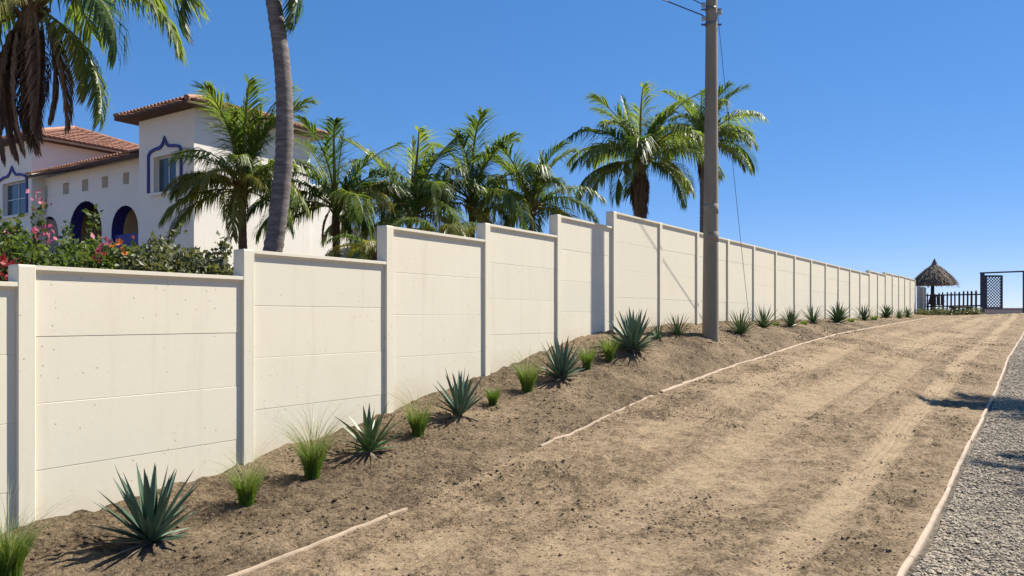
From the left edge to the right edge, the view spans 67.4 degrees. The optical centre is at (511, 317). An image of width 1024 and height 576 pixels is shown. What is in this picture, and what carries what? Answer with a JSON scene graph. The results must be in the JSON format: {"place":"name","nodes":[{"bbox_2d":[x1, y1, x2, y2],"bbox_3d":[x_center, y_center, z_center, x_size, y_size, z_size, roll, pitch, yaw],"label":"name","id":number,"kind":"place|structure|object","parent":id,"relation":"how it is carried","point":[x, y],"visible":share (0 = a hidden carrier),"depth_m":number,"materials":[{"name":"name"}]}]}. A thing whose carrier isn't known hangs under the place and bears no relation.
{"place":"outdoors","nodes":[
{"label":"outdoors","id":0,"kind":"place"},
{"bbox_2d":[349,227,433,246],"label":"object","id":1,"kind":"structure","parent":0,"point":[353,241],"depth_m":29.90,"materials":[{"name":"green plant"}]},
{"bbox_2d":[0,314,935,575],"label":"planting bank","id":2,"kind":"structure","parent":0,"point":[685,357],"depth_m":7.73,"materials":[{"name":"soil"}]},
{"bbox_2d":[0,474,84,575],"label":"grass clump","id":3,"kind":"object","parent":2,"relation":"on","point":[14,552],"visible":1,"depth_m":5.15,"materials":[{"name":"green plant"}]},
{"bbox_2d":[85,463,201,556],"bbox_3d":[-2.752,1.439,5.820,0.786,0.698,0.771,0,0,-2],"label":"agave","id":4,"kind":"object","parent":2,"relation":"on","point":[150,519],"visible":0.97,"depth_m":5.73,"materials":[{"name":"green plant"}]},
{"bbox_2d":[187,430,295,506],"bbox_3d":[-2.318,1.311,6.645,1.293,0.662,1.232,0,0,0],"label":"grass clump","id":5,"kind":"object","parent":2,"relation":"on","point":[245,490],"visible":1,"depth_m":6.64,"materials":[{"name":"green plant"}]},
{"bbox_2d":[234,396,383,479],"bbox_3d":[-1.859,1.138,7.407,1.592,0.824,1.568,0,0,30],"label":"grass clump","id":6,"kind":"object","parent":2,"relation":"on","point":[312,460],"visible":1,"depth_m":7.33,"materials":[{"name":"green plant"}]},
{"bbox_2d":[334,403,402,457],"bbox_3d":[-1.505,1.185,8.026,0.671,0.608,0.741,0,0,19],"label":"agave","id":7,"kind":"object","parent":2,"relation":"on","point":[371,429],"visible":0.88,"depth_m":8.01,"materials":[{"name":"green plant"}]},
{"bbox_2d":[356,383,460,436],"bbox_3d":[-1.101,1.035,8.741,1.183,0.645,1.261,0,0,28],"label":"grass clump","id":8,"kind":"object","parent":2,"relation":"on","point":[417,425],"visible":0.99,"depth_m":8.70,"materials":[{"name":"green plant"}]},
{"bbox_2d":[23,319,873,575],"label":"soil clods","id":9,"kind":"object","parent":2,"relation":"on","point":[249,532],"visible":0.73,"depth_m":7.62,"materials":[{"name":"brown soil"}]},
{"bbox_2d":[432,368,485,421],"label":"agave","id":10,"kind":"object","parent":2,"relation":"on","point":[462,403],"visible":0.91,"depth_m":9.39,"materials":[{"name":"green plant"}]},
{"bbox_2d":[481,381,508,405],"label":"grass clump","id":11,"kind":"object","parent":2,"relation":"on","point":[492,397],"visible":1,"depth_m":9.89,"materials":[{"name":"green plant"}]},
{"bbox_2d":[496,345,569,392],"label":"grass clump","id":12,"kind":"object","parent":2,"relation":"on","point":[526,381],"visible":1,"depth_m":10.48,"materials":[{"name":"green plant"}]},
{"bbox_2d":[537,335,584,382],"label":"agave","id":13,"kind":"object","parent":2,"relation":"on","point":[561,362],"visible":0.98,"depth_m":11.12,"materials":[{"name":"green plant"}]},
{"bbox_2d":[575,340,606,369],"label":"grass clump","id":14,"kind":"object","parent":2,"relation":"on","point":[587,359],"visible":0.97,"depth_m":11.75,"materials":[{"name":"green plant"}]},
{"bbox_2d":[596,331,626,360],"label":"grass clump","id":15,"kind":"object","parent":2,"relation":"on","point":[608,351],"visible":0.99,"depth_m":12.30,"materials":[{"name":"green plant"}]},
{"bbox_2d":[605,308,659,355],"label":"agave","id":16,"kind":"object","parent":2,"relation":"on","point":[633,330],"visible":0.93,"depth_m":12.78,"materials":[{"name":"green plant"}]},
{"bbox_2d":[647,321,666,340],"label":"yucca","id":17,"kind":"object","parent":2,"relation":"on","point":[658,333],"visible":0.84,"depth_m":14.03,"materials":[{"name":"green plant"}]},
{"bbox_2d":[662,312,690,337],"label":"yucca","id":18,"kind":"object","parent":2,"relation":"on","point":[676,330],"visible":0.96,"depth_m":14.67,"materials":[{"name":"green plant"}]},
{"bbox_2d":[701,0,721,341],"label":"utility pole","id":19,"kind":"object","parent":2,"relation":"on","point":[710,315],"visible":0.95,"depth_m":15.16,"materials":[{"name":"wood"}]},
{"bbox_2d":[664,0,703,15],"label":"power cable","id":20,"kind":"object","parent":19,"relation":"attached to","point":[683,7],"visible":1,"depth_m":14.90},
{"bbox_2d":[717,11,749,321],"bbox_3d":[5.138,-3.104,17.685,0.010,6.503,5.194,0,0,24],"label":"guy wire","id":21,"kind":"object","parent":19,"relation":"attached to","point":[732,159],"visible":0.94,"depth_m":17.24,"materials":[{"name":"grey metal"}]},
{"bbox_2d":[721,306,759,336],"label":"agave","id":22,"kind":"object","parent":2,"relation":"on","point":[740,327],"visible":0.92,"depth_m":16.74,"materials":[{"name":"green plant"}]},
{"bbox_2d":[747,305,780,328],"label":"agave","id":23,"kind":"object","parent":2,"relation":"on","point":[763,323],"visible":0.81,"depth_m":18.93,"materials":[{"name":"green plant"}]},
{"bbox_2d":[777,306,803,326],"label":"agave","id":24,"kind":"object","parent":2,"relation":"on","point":[790,319],"visible":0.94,"depth_m":20.65,"materials":[{"name":"green plant"}]},
{"bbox_2d":[801,306,824,323],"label":"agave","id":25,"kind":"object","parent":2,"relation":"on","point":[812,318],"visible":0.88,"depth_m":23.56,"materials":[{"name":"green plant"}]},
{"bbox_2d":[825,302,851,324],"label":"agave","id":26,"kind":"object","parent":2,"relation":"on","point":[839,315],"visible":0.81,"depth_m":26.14,"materials":[{"name":"green plant"}]},
{"bbox_2d":[853,305,873,320],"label":"agave","id":27,"kind":"object","parent":2,"relation":"on","point":[864,317],"visible":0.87,"depth_m":30.83,"materials":[{"name":"green plant"}]},
{"bbox_2d":[877,304,894,317],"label":"agave","id":28,"kind":"object","parent":2,"relation":"on","point":[887,313],"visible":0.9,"depth_m":36.16,"materials":[{"name":"green plant"}]},
{"bbox_2d":[892,310,907,318],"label":"agave","id":29,"kind":"object","parent":2,"relation":"on","point":[899,313],"visible":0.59,"depth_m":38.16,"materials":[{"name":"green plant"}]},
{"bbox_2d":[898,307,914,317],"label":"agave","id":30,"kind":"object","parent":2,"relation":"on","point":[907,312],"visible":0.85,"depth_m":39.76,"materials":[{"name":"green plant"}]},
{"bbox_2d":[917,286,925,310],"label":"board screen","id":31,"kind":"object","parent":2,"relation":"on","point":[921,297],"visible":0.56,"depth_m":47.19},
{"bbox_2d":[926,293,935,309],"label":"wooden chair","id":32,"kind":"object","parent":2,"relation":"on","point":[931,299],"visible":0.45,"depth_m":48.69,"materials":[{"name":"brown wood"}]},
{"bbox_2d":[912,258,959,311],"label":"palapa","id":33,"kind":"structure","parent":2,"relation":"on","point":[933,274],"depth_m":49.31,"materials":[{"name":"brown plant"}]},
{"bbox_2d":[0,0,1023,311],"label":"sky","id":34,"kind":"structure","parent":0,"point":[891,140],"materials":[{"name":"blue"}]},
{"bbox_2d":[243,313,1023,575],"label":"dirt road","id":35,"kind":"structure","parent":0,"point":[647,457],"depth_m":7.28,"materials":[{"name":"brown soil"}]},
{"bbox_2d":[228,508,407,575],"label":"edging strip","id":36,"kind":"object","parent":35,"relation":"on","point":[306,548],"visible":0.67,"depth_m":5.77,"materials":[{"name":"beige concrete"}]},
{"bbox_2d":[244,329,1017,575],"bbox_3d":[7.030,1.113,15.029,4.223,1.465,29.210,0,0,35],"label":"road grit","id":37,"kind":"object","parent":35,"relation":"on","point":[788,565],"visible":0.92,"depth_m":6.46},
{"bbox_2d":[539,317,930,446],"bbox_3d":[12.152,0.770,26.239,0.159,1.561,42.651,0,0,34],"label":"edging strip","id":38,"kind":"object","parent":35,"relation":"on","point":[623,408],"visible":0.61,"depth_m":12.36,"materials":[{"name":"beige concrete"}]},
{"bbox_2d":[936,296,945,308],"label":"wooden chair","id":39,"kind":"object","parent":35,"relation":"on","point":[941,301],"visible":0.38,"depth_m":48.68,"materials":[{"name":"brown wood"}]},
{"bbox_2d":[926,291,979,309],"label":"picket fence","id":40,"kind":"object","parent":35,"relation":"on","point":[971,294],"visible":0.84,"depth_m":47.47,"materials":[{"name":"brown wood"}]},
{"bbox_2d":[896,332,1023,575],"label":"edging strip","id":41,"kind":"object","parent":35,"relation":"on","point":[916,551],"visible":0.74,"depth_m":6.26,"materials":[{"name":"beige concrete"}]},
{"bbox_2d":[949,306,973,314],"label":"bench","id":42,"kind":"object","parent":35,"relation":"on","point":[955,307],"visible":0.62,"depth_m":46.41,"materials":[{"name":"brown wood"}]},
{"bbox_2d":[957,307,984,314],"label":"hedge","id":43,"kind":"object","parent":35,"relation":"on","point":[970,312],"visible":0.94,"depth_m":46.17,"materials":[{"name":"green plant"}]},
{"bbox_2d":[980,271,1023,313],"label":"gate frame","id":44,"kind":"object","parent":35,"relation":"on","point":[982,290],"visible":0.87,"depth_m":47.43,"materials":[{"name":"blue paint"}]},
{"bbox_2d":[985,275,1002,308],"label":"lattice gate","id":45,"kind":"structure","parent":44,"relation":"attached to","point":[1000,293],"depth_m":47.67,"materials":[{"name":"grey metal"}]},
{"bbox_2d":[985,308,1022,313],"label":"beach wall","id":46,"kind":"structure","parent":35,"relation":"on","point":[1001,311],"depth_m":50.38,"materials":[{"name":"grey concrete"}]},
{"bbox_2d":[905,335,1023,575],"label":"gravel path","id":47,"kind":"structure","parent":0,"point":[913,567],"depth_m":6.12,"materials":[{"name":"grey gravel"}]},
{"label":"garden ground","id":48,"kind":"structure","parent":0,"visible":0},
{"bbox_2d":[0,189,77,281],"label":"bougainvillea bush","id":49,"kind":"object","parent":48,"relation":"on","point":[14,249],"visible":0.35,"depth_m":8.25,"materials":[{"name":"green plant"}]},
{"bbox_2d":[48,203,148,270],"bbox_3d":[-4.753,-0.592,8.796,2.132,1.482,1.398,0,0,38],"label":"bougainvillea bush","id":50,"kind":"object","parent":48,"relation":"on","point":[92,252],"visible":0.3,"depth_m":8.38,"materials":[{"name":"green plant"}]},
{"bbox_2d":[0,0,211,166],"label":"coconut palm","id":51,"kind":"object","parent":48,"relation":"on","point":[24,58],"visible":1,"depth_m":15.82,"materials":[{"name":"green plant"}]},
{"bbox_2d":[113,223,232,275],"bbox_3d":[-3.717,-0.479,8.566,1.562,1.266,1.376,0,0,-18],"label":"green bush","id":52,"kind":"object","parent":48,"relation":"on","point":[163,256],"visible":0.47,"depth_m":8.32,"materials":[{"name":"green plant"}]},
{"bbox_2d":[0,94,348,267],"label":"white house","id":53,"kind":"structure","parent":48,"relation":"on","point":[123,184],"depth_m":25.17,"materials":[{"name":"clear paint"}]},
{"bbox_2d":[7,181,25,215],"bbox_3d":[-18.070,-4.346,28.178,1.879,1.210,0.060,0,0,34],"label":"window","id":54,"kind":"structure","parent":53,"relation":"in","point":[15,191],"depth_m":28.30,"materials":[{"name":"blue glass"}]},
{"bbox_2d":[158,156,175,191],"bbox_3d":[-10.219,-4.277,22.942,1.145,1.079,0.060,0,0,34],"label":"window","id":55,"kind":"structure","parent":53,"relation":"in","point":[165,175],"depth_m":23.06,"materials":[{"name":"blue glass"}]},
{"bbox_2d":[173,0,303,251],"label":"coconut palm","id":56,"kind":"object","parent":48,"relation":"on","point":[276,229],"visible":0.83,"depth_m":13.87,"materials":[{"name":"grey plant"}]},
{"bbox_2d":[158,74,327,248],"bbox_3d":[-5.721,-2.485,16.666,3.212,4.952,3.273,0,0,22],"label":"coconut palm","id":57,"kind":"object","parent":48,"relation":"on","point":[247,172],"visible":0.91,"depth_m":16.14,"materials":[{"name":"green plant"}]},
{"bbox_2d":[246,114,415,256],"bbox_3d":[-4.346,-2.374,19.038,4.349,4.712,3.979,0,0,18],"label":"coconut palm","id":58,"kind":"object","parent":48,"relation":"on","point":[337,200],"visible":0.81,"depth_m":18.46,"materials":[{"name":"green plant"}]},
{"bbox_2d":[323,217,376,260],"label":"bush","id":59,"kind":"object","parent":48,"relation":"on","point":[365,246],"visible":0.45,"depth_m":16.20,"materials":[{"name":"green plant"}]},
{"bbox_2d":[328,247,376,259],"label":"bush","id":60,"kind":"object","parent":48,"relation":"on","point":[343,255],"visible":0.02,"depth_m":19.30,"materials":[{"name":"green plant"}]},
{"bbox_2d":[317,124,491,246],"bbox_3d":[-2.875,-2.537,20.787,4.855,5.028,4.804,0,0,0],"label":"coconut palm","id":61,"kind":"object","parent":48,"relation":"on","point":[412,210],"visible":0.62,"depth_m":20.23,"materials":[{"name":"green plant"}]},
{"bbox_2d":[389,187,479,236],"bbox_3d":[-1.576,-1.433,17.049,2.308,2.840,2.535,0,0,0],"label":"bush","id":62,"kind":"object","parent":48,"relation":"on","point":[453,229],"visible":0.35,"depth_m":16.56,"materials":[{"name":"green plant"}]},
{"bbox_2d":[0,211,915,531],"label":"boundary wall","id":63,"kind":"structure","parent":48,"relation":"on","point":[104,373],"depth_m":8.24,"materials":[{"name":"beige paint"}]},
{"bbox_2d":[385,106,567,237],"bbox_3d":[-0.971,-2.803,21.961,5.143,5.555,4.833,0,0,0],"label":"coconut palm","id":64,"kind":"object","parent":48,"relation":"on","point":[466,172],"visible":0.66,"depth_m":21.18,"materials":[{"name":"green plant"}]},
{"bbox_2d":[468,139,606,232],"bbox_3d":[0.636,-2.610,22.584,4.333,5.168,4.164,0,0,-43],"label":"coconut palm","id":65,"kind":"object","parent":48,"relation":"on","point":[535,200],"visible":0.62,"depth_m":21.92,"materials":[{"name":"green plant"}]},
{"bbox_2d":[565,80,728,218],"bbox_3d":[4.384,-3.756,25.781,5.606,7.443,5.816,0,0,0],"label":"coconut palm","id":66,"kind":"object","parent":48,"relation":"on","point":[637,188],"visible":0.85,"depth_m":25.30,"materials":[{"name":"green plant"}]},
{"bbox_2d":[653,79,766,232],"bbox_3d":[7.253,-4.361,28.896,4.540,8.638,4.846,0,0,0],"label":"coconut palm","id":67,"kind":"object","parent":48,"relation":"on","point":[697,120],"visible":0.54,"depth_m":28.58,"materials":[{"name":"green plant"}]},
{"bbox_2d":[914,305,960,314],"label":"hedge","id":68,"kind":"object","parent":48,"relation":"on","point":[942,311],"visible":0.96,"depth_m":46.23,"materials":[{"name":"green plant"}]}
]}

